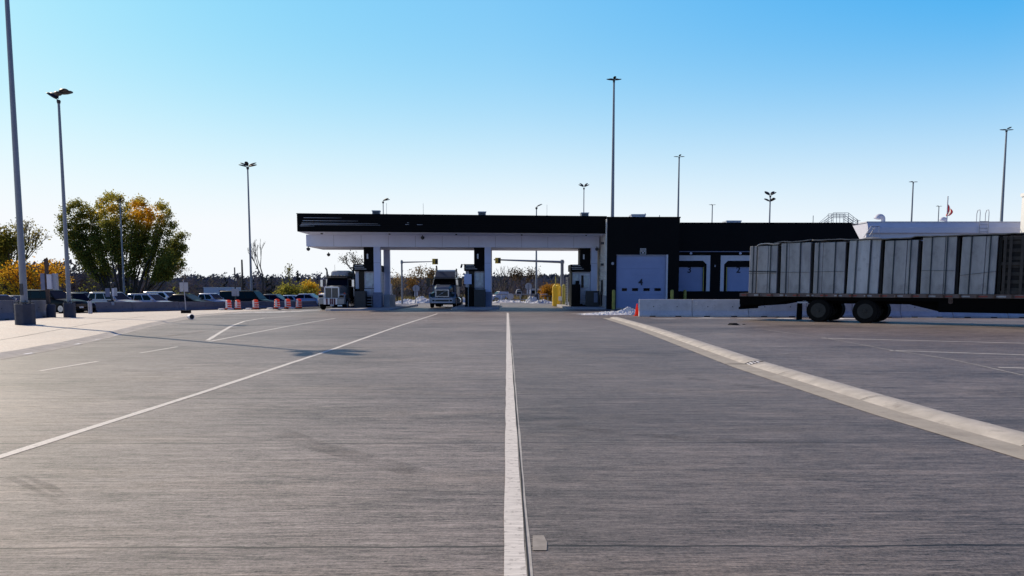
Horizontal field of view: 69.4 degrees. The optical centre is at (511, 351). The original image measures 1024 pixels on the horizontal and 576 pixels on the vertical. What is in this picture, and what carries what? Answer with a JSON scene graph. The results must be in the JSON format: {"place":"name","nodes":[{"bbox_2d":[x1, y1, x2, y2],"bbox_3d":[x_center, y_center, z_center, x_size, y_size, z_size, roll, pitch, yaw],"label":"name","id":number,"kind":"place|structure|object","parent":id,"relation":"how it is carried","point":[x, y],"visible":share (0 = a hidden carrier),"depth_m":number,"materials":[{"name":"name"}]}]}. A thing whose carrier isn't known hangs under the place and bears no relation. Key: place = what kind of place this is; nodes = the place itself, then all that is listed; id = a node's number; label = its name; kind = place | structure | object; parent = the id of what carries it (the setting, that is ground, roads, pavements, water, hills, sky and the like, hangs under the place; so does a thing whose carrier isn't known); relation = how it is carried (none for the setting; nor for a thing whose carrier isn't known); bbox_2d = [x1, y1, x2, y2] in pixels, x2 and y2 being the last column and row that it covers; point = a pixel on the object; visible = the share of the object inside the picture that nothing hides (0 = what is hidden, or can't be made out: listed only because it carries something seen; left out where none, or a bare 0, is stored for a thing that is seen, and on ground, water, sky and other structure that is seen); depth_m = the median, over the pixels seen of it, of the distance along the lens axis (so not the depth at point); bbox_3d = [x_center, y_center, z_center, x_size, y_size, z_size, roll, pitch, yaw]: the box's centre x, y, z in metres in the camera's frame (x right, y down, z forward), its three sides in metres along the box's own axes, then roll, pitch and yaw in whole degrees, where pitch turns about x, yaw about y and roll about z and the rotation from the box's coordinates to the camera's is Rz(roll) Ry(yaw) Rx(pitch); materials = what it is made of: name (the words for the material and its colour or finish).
{"place":"outdoors","nodes":[
{"label":"outdoors","id":0,"kind":"place"},
{"bbox_2d":[0,309,271,351],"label":"concrete pad","id":1,"kind":"object","parent":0,"point":[10,329],"visible":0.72,"depth_m":29.15,"materials":[{"name":"concrete"}]},
{"bbox_2d":[0,300,14,319],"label":"concrete barrier","id":2,"kind":"object","parent":1,"relation":"on","point":[6,310],"visible":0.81,"depth_m":36.10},
{"bbox_2d":[4,0,35,324],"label":"light pole","id":3,"kind":"object","parent":1,"relation":"on","point":[24,314],"visible":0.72,"depth_m":29.33,"materials":[{"name":"metal"}]},
{"bbox_2d":[12,300,45,317],"bbox_3d":[-25.537,-2.235,39.116,0.603,0.950,5.007,-1,4,-16],"label":"concrete barrier","id":4,"kind":"object","parent":1,"relation":"on","point":[40,308],"visible":0.41,"depth_m":40.14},
{"bbox_2d":[40,259,58,317],"bbox_3d":[-25.307,-3.373,40.529,0.880,3.402,0.460,0,5,0],"label":"sign post","id":5,"kind":"object","parent":1,"relation":"on","point":[48,281],"visible":0.87,"depth_m":40.41,"materials":[{"name":"metal"}]},
{"bbox_2d":[27,289,87,312],"bbox_3d":[-35.625,-3.911,57.634,4.922,1.864,2.203,1,5,14],"label":"sport utility car","id":6,"kind":"object","parent":1,"relation":"on","point":[57,298],"visible":0.45,"depth_m":57.00,"materials":[{"name":"black paint"}]},
{"bbox_2d":[46,88,75,317],"bbox_3d":[-24.125,-7.752,39.822,1.297,12.430,1.136,0,5,0],"label":"light pole","id":7,"kind":"object","parent":1,"relation":"on","point":[69,308],"visible":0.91,"depth_m":39.93,"materials":[{"name":"metal"}]},
{"bbox_2d":[71,293,95,312],"bbox_3d":[-35.223,-3.928,59.843,4.342,1.645,1.944,4,7,41],"label":"sport utility car","id":8,"kind":"object","parent":1,"relation":"on","point":[81,296],"visible":0.33,"depth_m":59.52,"materials":[{"name":"green paint"}]},
{"bbox_2d":[94,302,132,312],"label":"concrete barrier","id":9,"kind":"object","parent":1,"relation":"on","point":[102,307],"visible":0.94,"depth_m":60.10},
{"bbox_2d":[105,278,116,304],"bbox_3d":[-32.549,-4.864,60.102,0.943,2.196,0.352,0,5,0],"label":"sign post","id":10,"kind":"object","parent":9,"relation":"attached to","point":[113,292],"visible":1,"depth_m":60.04,"materials":[{"name":"metal"}]},
{"bbox_2d":[88,291,141,302],"bbox_3d":[-34.761,-4.347,64.898,4.825,1.828,2.160,1,5,16],"label":"sport utility car","id":11,"kind":"object","parent":1,"relation":"on","point":[101,297],"visible":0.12,"depth_m":64.40,"materials":[{"name":"silver metal"}]},
{"bbox_2d":[127,293,172,301],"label":"station wagon","id":12,"kind":"object","parent":1,"relation":"on","point":[144,297],"visible":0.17,"depth_m":66.15,"materials":[{"name":"silver metal"}]},
{"bbox_2d":[131,302,179,311],"bbox_3d":[-30.492,-3.840,63.232,0.603,0.809,4.167,3,6,34],"label":"concrete barrier","id":13,"kind":"object","parent":1,"relation":"on","point":[152,306],"visible":0.96,"depth_m":63.02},
{"bbox_2d":[179,280,190,312],"bbox_3d":[-22.088,-3.720,49.921,0.630,2.269,0.400,0,5,0],"label":"portable sign","id":14,"kind":"object","parent":1,"relation":"on","point":[183,284],"visible":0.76,"depth_m":49.83,"materials":[{"name":"white metal"}]},
{"bbox_2d":[178,301,215,310],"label":"concrete barrier","id":15,"kind":"object","parent":1,"relation":"on","point":[208,305],"visible":0.94,"depth_m":66.39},
{"bbox_2d":[76,304,350,312],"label":"parking lot","id":16,"kind":"structure","parent":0,"point":[261,308],"depth_m":71.26,"materials":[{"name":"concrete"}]},
{"bbox_2d":[144,291,174,298],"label":"sport utility car","id":17,"kind":"object","parent":16,"relation":"on","point":[165,294],"visible":0.12,"depth_m":73.00,"materials":[{"name":"white paint"}]},
{"bbox_2d":[167,294,207,301],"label":"sedan car","id":18,"kind":"object","parent":16,"relation":"on","point":[181,298],"visible":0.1,"depth_m":68.61,"materials":[{"name":"black paint"}]},
{"bbox_2d":[198,293,231,301],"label":"station wagon","id":19,"kind":"object","parent":16,"relation":"on","point":[215,297],"visible":0.17,"depth_m":70.32,"materials":[{"name":"silver metal"}]},
{"bbox_2d":[196,287,240,293],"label":"box trailer","id":20,"kind":"object","parent":16,"relation":"on","point":[217,290],"visible":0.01,"depth_m":110.17,"materials":[{"name":"metal"}]},
{"bbox_2d":[215,301,244,309],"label":"concrete barrier","id":21,"kind":"object","parent":16,"relation":"on","point":[218,305],"visible":0.59,"depth_m":68.60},
{"bbox_2d":[232,267,238,300],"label":"sign post","id":22,"kind":"object","parent":21,"relation":"attached to","point":[235,292],"visible":0.87,"depth_m":69.63,"materials":[{"name":"metal"}]},
{"bbox_2d":[219,291,272,301],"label":"van","id":23,"kind":"object","parent":16,"relation":"on","point":[245,296],"visible":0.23,"depth_m":73.59,"materials":[{"name":"black paint"}]},
{"bbox_2d":[239,161,255,290],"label":"light pole","id":24,"kind":"object","parent":16,"relation":"on","point":[246,164],"visible":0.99,"depth_m":75.87,"materials":[{"name":"metal"}]},
{"bbox_2d":[243,301,267,308],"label":"concrete barrier","id":25,"kind":"object","parent":16,"relation":"on","point":[262,304],"visible":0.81,"depth_m":71.71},
{"bbox_2d":[247,239,264,294],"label":"bare tree","id":26,"kind":"object","parent":16,"relation":"on","point":[255,256],"visible":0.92,"depth_m":99.07,"materials":[{"name":"brown plant"}]},
{"bbox_2d":[264,294,295,300],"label":"sedan car","id":27,"kind":"object","parent":16,"relation":"on","point":[273,297],"visible":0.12,"depth_m":77.05,"materials":[{"name":"blue paint"}]},
{"bbox_2d":[266,301,295,307],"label":"concrete barrier","id":28,"kind":"object","parent":16,"relation":"on","point":[271,304],"visible":0.52,"depth_m":73.97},
{"bbox_2d":[295,294,319,306],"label":"sedan car","id":29,"kind":"object","parent":16,"relation":"on","point":[308,297],"visible":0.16,"depth_m":78.09,"materials":[{"name":"blue paint"}]},
{"bbox_2d":[0,302,1023,575],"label":"concrete yard","id":30,"kind":"structure","parent":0,"point":[384,454],"depth_m":7.25,"materials":[{"name":"concrete"}]},
{"bbox_2d":[0,309,286,358],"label":"kerb","id":31,"kind":"structure","parent":30,"relation":"on","point":[42,348],"depth_m":22.31,"materials":[{"name":"concrete"}]},
{"bbox_2d":[0,314,435,457],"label":"road marking","id":32,"kind":"object","parent":30,"relation":"on","point":[79,431],"visible":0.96,"depth_m":9.58,"materials":[{"name":"paint"}]},
{"bbox_2d":[318,267,355,309],"bbox_3d":[-14.265,-5.396,61.953,2.797,3.680,6.100,0,5,3],"label":"conventional truck","id":33,"kind":"object","parent":30,"relation":"on","point":[339,288],"visible":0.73,"depth_m":60.46,"materials":[{"name":"grey paint"}]},
{"bbox_2d":[326,304,417,310],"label":"traffic island","id":34,"kind":"structure","parent":30,"relation":"on","point":[396,307],"depth_m":57.16,"materials":[{"name":"concrete"}]},
{"bbox_2d":[353,247,395,307],"bbox_3d":[-11.517,-6.230,62.270,2.880,4.902,5.500,0,5,0],"label":"inspection booth","id":35,"kind":"object","parent":34,"relation":"on","point":[364,282],"visible":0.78,"depth_m":60.50,"materials":[{"name":"black metal"}]},
{"bbox_2d":[296,213,606,306],"bbox_3d":[-4.469,-7.389,62.091,24.807,7.242,8.950,0,5,-6],"label":"lane canopy","id":36,"kind":"object","parent":34,"relation":"on","point":[386,233],"visible":0.98,"depth_m":59.20,"materials":[{"name":"metal"}]},
{"bbox_2d":[401,260,431,303],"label":"signal mast","id":37,"kind":"object","parent":30,"relation":"on","point":[402,262],"visible":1,"depth_m":83.39,"materials":[{"name":"metal"}]},
{"bbox_2d":[426,266,462,307],"bbox_3d":[-5.843,-5.805,65.968,3.067,3.662,6.573,0,5,2],"label":"blue truck","id":38,"kind":"object","parent":30,"relation":"on","point":[445,286],"visible":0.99,"depth_m":64.07,"materials":[{"name":"metal"}]},
{"bbox_2d":[452,303,500,309],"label":"traffic island","id":39,"kind":"structure","parent":30,"relation":"on","point":[495,306],"depth_m":58.71,"materials":[{"name":"concrete"}]},
{"bbox_2d":[464,274,471,306],"bbox_3d":[-3.578,-4.945,60.037,0.600,2.650,0.080,0,5,-6],"label":"lane sign","id":40,"kind":"object","parent":39,"relation":"on","point":[468,279],"visible":1,"depth_m":59.93,"materials":[{"name":"metal"}]},
{"bbox_2d":[464,248,485,306],"bbox_3d":[-3.089,-6.323,63.139,1.800,4.868,5.500,0,5,0],"label":"inspection booth","id":41,"kind":"object","parent":39,"relation":"on","point":[477,289],"visible":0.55,"depth_m":61.09,"materials":[{"name":"black metal"}]},
{"bbox_2d":[504,313,526,575],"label":"road marking","id":42,"kind":"object","parent":30,"relation":"on","point":[514,558],"visible":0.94,"depth_m":5.73,"materials":[{"name":"paint"}]},
{"bbox_2d":[509,321,529,575],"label":"road joint","id":43,"kind":"object","parent":30,"relation":"on","point":[528,571],"visible":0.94,"depth_m":5.90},
{"bbox_2d":[509,317,532,575],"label":"road sealant","id":44,"kind":"object","parent":30,"relation":"on","point":[528,537],"visible":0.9,"depth_m":5.74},
{"bbox_2d":[494,259,563,303],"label":"signal mast","id":45,"kind":"object","parent":30,"relation":"on","point":[561,272],"visible":0.88,"depth_m":81.39,"materials":[{"name":"metal"}]},
{"bbox_2d":[533,535,546,549],"bbox_3d":[0.172,1.196,4.632,0.096,0.001,0.273,0,5,0],"label":"road patch","id":46,"kind":"object","parent":30,"relation":"on","point":[539,542],"visible":1,"depth_m":4.63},
{"bbox_2d":[557,304,638,308],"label":"traffic island","id":47,"kind":"structure","parent":30,"relation":"on","point":[565,306],"depth_m":58.88,"materials":[{"name":"concrete"}]},
{"bbox_2d":[568,248,598,306],"bbox_3d":[6.043,-6.306,62.975,2.320,4.873,3.570,0,5,0],"label":"inspection booth","id":48,"kind":"object","parent":47,"relation":"on","point":[581,293],"visible":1,"depth_m":62.13,"materials":[{"name":"black metal"}]},
{"bbox_2d":[579,274,589,302],"bbox_3d":[6.128,-5.338,62.363,0.880,2.450,0.060,0,5,0],"label":"door","id":49,"kind":"structure","parent":48,"relation":"in","point":[584,280],"depth_m":62.32,"materials":[{"name":"grey metal"}]},
{"bbox_2d":[579,311,631,314],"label":"gravel","id":50,"kind":"structure","parent":30,"relation":"on","point":[608,313],"depth_m":44.54,"materials":[{"name":"white stone"}]},
{"bbox_2d":[607,76,620,216],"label":"light pole","id":51,"kind":"object","parent":30,"relation":"on","point":[613,156],"visible":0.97,"depth_m":97.01,"materials":[{"name":"metal"}]},
{"bbox_2d":[638,299,691,316],"bbox_3d":[8.599,-2.445,41.530,2.912,0.970,0.603,1,5,7],"label":"concrete barrier","id":52,"kind":"object","parent":30,"relation":"on","point":[665,307],"visible":1,"depth_m":41.38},
{"bbox_2d":[611,317,764,363],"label":"kerb","id":53,"kind":"structure","parent":30,"relation":"on","point":[735,356],"depth_m":20.11,"materials":[{"name":"concrete"}]},
{"bbox_2d":[692,299,748,316],"bbox_3d":[11.577,-2.417,41.188,3.034,0.970,0.603,1,5,7],"label":"concrete barrier","id":54,"kind":"object","parent":30,"relation":"on","point":[715,307],"visible":0.81,"depth_m":41.05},
{"bbox_2d":[597,217,858,308],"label":"customs building","id":55,"kind":"structure","parent":30,"relation":"on","point":[638,258],"depth_m":60.07,"materials":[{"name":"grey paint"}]},
{"bbox_2d":[616,255,665,307],"bbox_3d":[10.228,-5.524,58.458,4.020,4.117,0.110,0,5,0],"label":"roller door","id":56,"kind":"structure","parent":55,"relation":"in","point":[638,277],"depth_m":58.42,"materials":[{"name":"white metal"}]},
{"bbox_2d":[679,267,702,290],"bbox_3d":[14.582,-5.948,60.576,2.048,2.012,0.076,0,5,0],"label":"dock door","id":57,"kind":"structure","parent":55,"relation":"in","point":[690,278],"depth_m":60.55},
{"bbox_2d":[727,267,748,290],"bbox_3d":[18.592,-5.951,60.603,2.050,2.012,0.076,0,5,0],"label":"dock door","id":58,"kind":"structure","parent":55,"relation":"in","point":[737,277],"depth_m":60.58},
{"bbox_2d":[819,213,857,224],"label":"roof stair","id":59,"kind":"object","parent":55,"relation":"on","point":[843,219],"visible":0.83,"depth_m":65.24,"materials":[{"name":"metal"}]},
{"bbox_2d":[748,302,806,316],"bbox_3d":[14.634,-2.389,40.836,3.073,0.970,0.603,1,5,7],"label":"concrete barrier","id":60,"kind":"object","parent":30,"relation":"on","point":[786,310],"visible":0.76,"depth_m":40.67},
{"bbox_2d":[604,318,1023,459],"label":"kerb gutter","id":61,"kind":"object","parent":30,"relation":"on","point":[1007,448],"visible":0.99,"depth_m":9.80,"materials":[{"name":"concrete"}]},
{"bbox_2d":[806,303,852,316],"bbox_3d":[17.359,-2.363,40.523,2.365,0.970,0.603,1,5,7],"label":"concrete barrier","id":62,"kind":"object","parent":30,"relation":"on","point":[848,311],"visible":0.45,"depth_m":40.28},
{"bbox_2d":[852,304,900,317],"bbox_3d":[19.777,-2.341,40.245,2.457,0.970,0.603,1,5,7],"label":"concrete barrier","id":63,"kind":"object","parent":30,"relation":"on","point":[895,311],"visible":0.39,"depth_m":40.00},
{"bbox_2d":[739,293,1023,322],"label":"flatbed trailer","id":64,"kind":"object","parent":30,"relation":"on","point":[867,308],"visible":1,"depth_m":32.86,"materials":[{"name":"metal"}]},
{"bbox_2d":[749,245,778,292],"bbox_3d":[12.864,-3.973,36.673,1.365,2.437,2.457,4,6,38],"label":"concrete block","id":65,"kind":"object","parent":64,"relation":"on","point":[763,272],"depth_m":35.70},
{"bbox_2d":[777,246,780,292],"bbox_3d":[13.481,-3.982,36.253,0.088,2.229,2.300,4,6,38],"label":"timber spacer","id":66,"kind":"object","parent":64,"relation":"on","point":[779,270],"visible":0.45,"depth_m":35.36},
{"bbox_2d":[780,242,811,292],"bbox_3d":[14.062,-3.936,35.716,1.370,2.530,2.457,4,6,38],"label":"concrete block","id":67,"kind":"object","parent":64,"relation":"on","point":[796,263],"depth_m":34.74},
{"bbox_2d":[811,243,814,292],"bbox_3d":[14.680,-3.945,35.295,0.071,2.322,2.300,4,6,38],"label":"timber spacer","id":68,"kind":"object","parent":64,"relation":"on","point":[812,267],"visible":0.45,"depth_m":34.41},
{"bbox_2d":[813,242,849,293],"bbox_3d":[15.248,-3.837,34.774,1.369,2.496,2.457,4,6,38],"label":"concrete block","id":69,"kind":"object","parent":64,"relation":"on","point":[829,266],"depth_m":33.80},
{"bbox_2d":[845,243,849,293],"bbox_3d":[15.844,-3.848,34.371,0.048,2.288,2.300,4,6,38],"label":"timber spacer","id":70,"kind":"object","parent":64,"relation":"on","point":[847,258],"visible":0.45,"depth_m":33.52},
{"bbox_2d":[846,239,884,293],"bbox_3d":[16.390,-3.778,33.865,1.353,2.539,2.455,4,6,38],"label":"concrete block","id":71,"kind":"object","parent":64,"relation":"on","point":[864,268],"depth_m":32.90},
{"bbox_2d":[879,241,884,293],"bbox_3d":[16.977,-3.790,33.468,0.098,2.331,2.300,4,6,38],"label":"timber spacer","id":72,"kind":"object","parent":64,"relation":"on","point":[882,256],"visible":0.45,"depth_m":32.60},
{"bbox_2d":[883,240,920,293],"bbox_3d":[17.545,-3.664,32.950,1.327,2.470,2.455,4,6,38],"label":"concrete block","id":73,"kind":"object","parent":64,"relation":"on","point":[900,275],"depth_m":31.98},
{"bbox_2d":[917,241,922,293],"bbox_3d":[18.138,-3.675,32.548,0.087,2.262,2.300,4,6,38],"label":"timber spacer","id":74,"kind":"object","parent":64,"relation":"on","point":[919,266],"visible":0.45,"depth_m":31.68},
{"bbox_2d":[920,236,957,293],"bbox_3d":[18.675,-3.627,32.046,1.272,2.554,2.457,4,6,38],"label":"concrete block","id":75,"kind":"object","parent":64,"relation":"on","point":[939,265],"depth_m":31.08,"materials":[{"name":"concrete"}]},
{"bbox_2d":[812,232,1023,241],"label":"cover sheet","id":76,"kind":"object","parent":75,"relation":"on","point":[922,237],"visible":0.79,"depth_m":31.65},
{"bbox_2d":[955,237,962,293],"bbox_3d":[19.258,-3.639,31.653,0.082,2.346,2.300,4,6,38],"label":"timber spacer","id":77,"kind":"object","parent":64,"relation":"on","point":[959,250],"visible":0.47,"depth_m":30.80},
{"bbox_2d":[959,235,999,293],"bbox_3d":[19.795,-3.534,31.156,1.283,2.525,2.457,4,6,38],"label":"concrete block","id":78,"kind":"object","parent":64,"relation":"on","point":[979,265],"depth_m":30.20,"materials":[{"name":"concrete"}]},
{"bbox_2d":[996,237,1003,293],"bbox_3d":[20.404,-3.544,30.742,0.120,2.317,2.300,4,6,38],"label":"timber spacer","id":79,"kind":"object","parent":64,"relation":"on","point":[1000,261],"visible":0.47,"depth_m":29.86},
{"bbox_2d":[1000,235,1023,294],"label":"timber crate","id":80,"kind":"object","parent":64,"relation":"on","point":[1013,269],"visible":1,"depth_m":29.50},
{"bbox_2d":[747,362,1023,446],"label":"kerb","id":81,"kind":"structure","parent":30,"relation":"on","point":[1012,436],"depth_m":9.55,"materials":[{"name":"concrete"}]},
{"bbox_2d":[900,304,952,317],"bbox_3d":[22.323,-2.317,39.953,2.619,0.970,0.603,1,5,7],"label":"concrete barrier","id":82,"kind":"object","parent":30,"relation":"on","point":[909,311],"visible":0.61,"depth_m":39.82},
{"bbox_2d":[952,312,1007,317],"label":"concrete barrier","id":83,"kind":"object","parent":30,"relation":"on","point":[980,315],"visible":0.38,"depth_m":39.42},
{"bbox_2d":[0,0,1023,279],"label":"sky","id":84,"kind":"structure","parent":0,"point":[441,107],"materials":[{"name":"blue"}]},
{"bbox_3d":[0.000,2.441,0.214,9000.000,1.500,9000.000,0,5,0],"label":"ground","id":85,"kind":"structure","parent":0,"visible":0},
{"bbox_2d":[0,224,33,294],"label":"leafy tree","id":86,"kind":"object","parent":85,"relation":"on","point":[8,244],"visible":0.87,"depth_m":87.68,"materials":[{"name":"green plant"}]},
{"bbox_2d":[0,264,42,294],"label":"shrub","id":87,"kind":"object","parent":85,"relation":"on","point":[6,290],"visible":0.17,"depth_m":84.52,"materials":[{"name":"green plant"}]},
{"bbox_2d":[0,217,51,289],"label":"yellowing tree","id":88,"kind":"object","parent":85,"relation":"on","point":[33,235],"visible":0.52,"depth_m":92.18,"materials":[{"name":"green plant"}]},
{"bbox_2d":[0,256,74,294],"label":"shrub","id":89,"kind":"object","parent":85,"relation":"on","point":[53,268],"visible":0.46,"depth_m":82.93,"materials":[{"name":"orange plant"}]},
{"bbox_2d":[4,257,133,294],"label":"distant woods","id":90,"kind":"object","parent":85,"relation":"on","point":[80,280],"visible":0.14,"depth_m":126.08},
{"bbox_2d":[116,199,124,293],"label":"light pole","id":91,"kind":"object","parent":85,"relation":"on","point":[119,200],"visible":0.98,"depth_m":106.66,"materials":[{"name":"metal"}]},
{"bbox_2d":[54,189,191,295],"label":"broad tree","id":92,"kind":"object","parent":85,"relation":"on","point":[139,235],"visible":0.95,"depth_m":115.64,"materials":[{"name":"green plant"}]},
{"bbox_2d":[79,268,328,296],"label":"distant woods","id":93,"kind":"object","parent":85,"relation":"on","point":[195,281],"visible":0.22,"depth_m":158.09,"materials":[{"name":"plant"}]},
{"bbox_2d":[270,279,318,295],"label":"shrub","id":94,"kind":"object","parent":85,"relation":"on","point":[285,289],"visible":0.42,"depth_m":93.86,"materials":[{"name":"green plant"}]},
{"bbox_2d":[299,276,321,294],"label":"shrub","id":95,"kind":"object","parent":85,"relation":"on","point":[309,285],"visible":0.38,"depth_m":95.31,"materials":[{"name":"yellow plant"}]},
{"bbox_2d":[338,250,363,270],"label":"young tree","id":96,"kind":"object","parent":85,"relation":"on","point":[352,260],"visible":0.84,"depth_m":103.27,"materials":[{"name":"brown plant"}]},
{"bbox_2d":[391,268,406,300],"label":"brown tree","id":97,"kind":"object","parent":85,"relation":"on","point":[396,281],"visible":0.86,"depth_m":111.20,"materials":[{"name":"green plant"}]},
{"bbox_2d":[299,273,525,298],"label":"distant woods","id":98,"kind":"object","parent":85,"relation":"on","point":[406,291],"visible":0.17,"depth_m":142.19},
{"bbox_2d":[404,266,435,296],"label":"brown tree","id":99,"kind":"object","parent":85,"relation":"on","point":[430,274],"visible":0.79,"depth_m":111.28,"materials":[{"name":"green plant"}]},
{"bbox_2d":[396,294,568,301],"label":"grass","id":100,"kind":"structure","parent":85,"relation":"on","point":[515,297],"depth_m":107.91,"materials":[{"name":"brown plant"}]},
{"bbox_2d":[508,266,540,295],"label":"brown tree","id":101,"kind":"object","parent":85,"relation":"on","point":[529,275],"visible":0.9,"depth_m":119.50,"materials":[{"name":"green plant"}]},
{"bbox_2d":[492,273,568,295],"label":"distant woods","id":102,"kind":"object","parent":85,"relation":"on","point":[524,291],"visible":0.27,"depth_m":131.15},
{"bbox_2d":[534,204,541,299],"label":"light pole","id":103,"kind":"object","parent":85,"relation":"on","point":[536,295],"visible":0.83,"depth_m":91.45,"materials":[{"name":"metal"}]},
{"bbox_2d":[537,281,559,300],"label":"shrub","id":104,"kind":"object","parent":85,"relation":"on","point":[546,290],"visible":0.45,"depth_m":103.10,"materials":[{"name":"orange plant"}]},
{"bbox_2d":[674,154,684,216],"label":"light pole","id":105,"kind":"object","parent":85,"relation":"on","point":[678,183],"visible":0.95,"depth_m":165.42,"materials":[{"name":"metal"}]},
{"bbox_2d":[853,221,1020,240],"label":"pale warehouse","id":106,"kind":"structure","parent":85,"relation":"on","point":[894,229],"depth_m":69.32,"materials":[{"name":"metal"}]},
{"bbox_2d":[1000,127,1013,220],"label":"light pole","id":107,"kind":"object","parent":85,"relation":"on","point":[1003,190],"visible":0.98,"depth_m":119.44,"materials":[{"name":"metal"}]},
{"bbox_2d":[1020,193,1023,232],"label":"white tower","id":108,"kind":"structure","parent":85,"relation":"on","point":[1022,218],"depth_m":67.48,"materials":[{"name":"metal"}]},
{"bbox_3d":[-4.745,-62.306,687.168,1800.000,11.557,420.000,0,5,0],"label":"hills","id":109,"kind":"structure","parent":0,"visible":0},
{"bbox_2d":[138,273,568,286],"bbox_3d":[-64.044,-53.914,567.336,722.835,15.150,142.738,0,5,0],"label":"hill woods","id":110,"kind":"object","parent":109,"relation":"on","point":[551,276],"visible":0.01,"depth_m":572.00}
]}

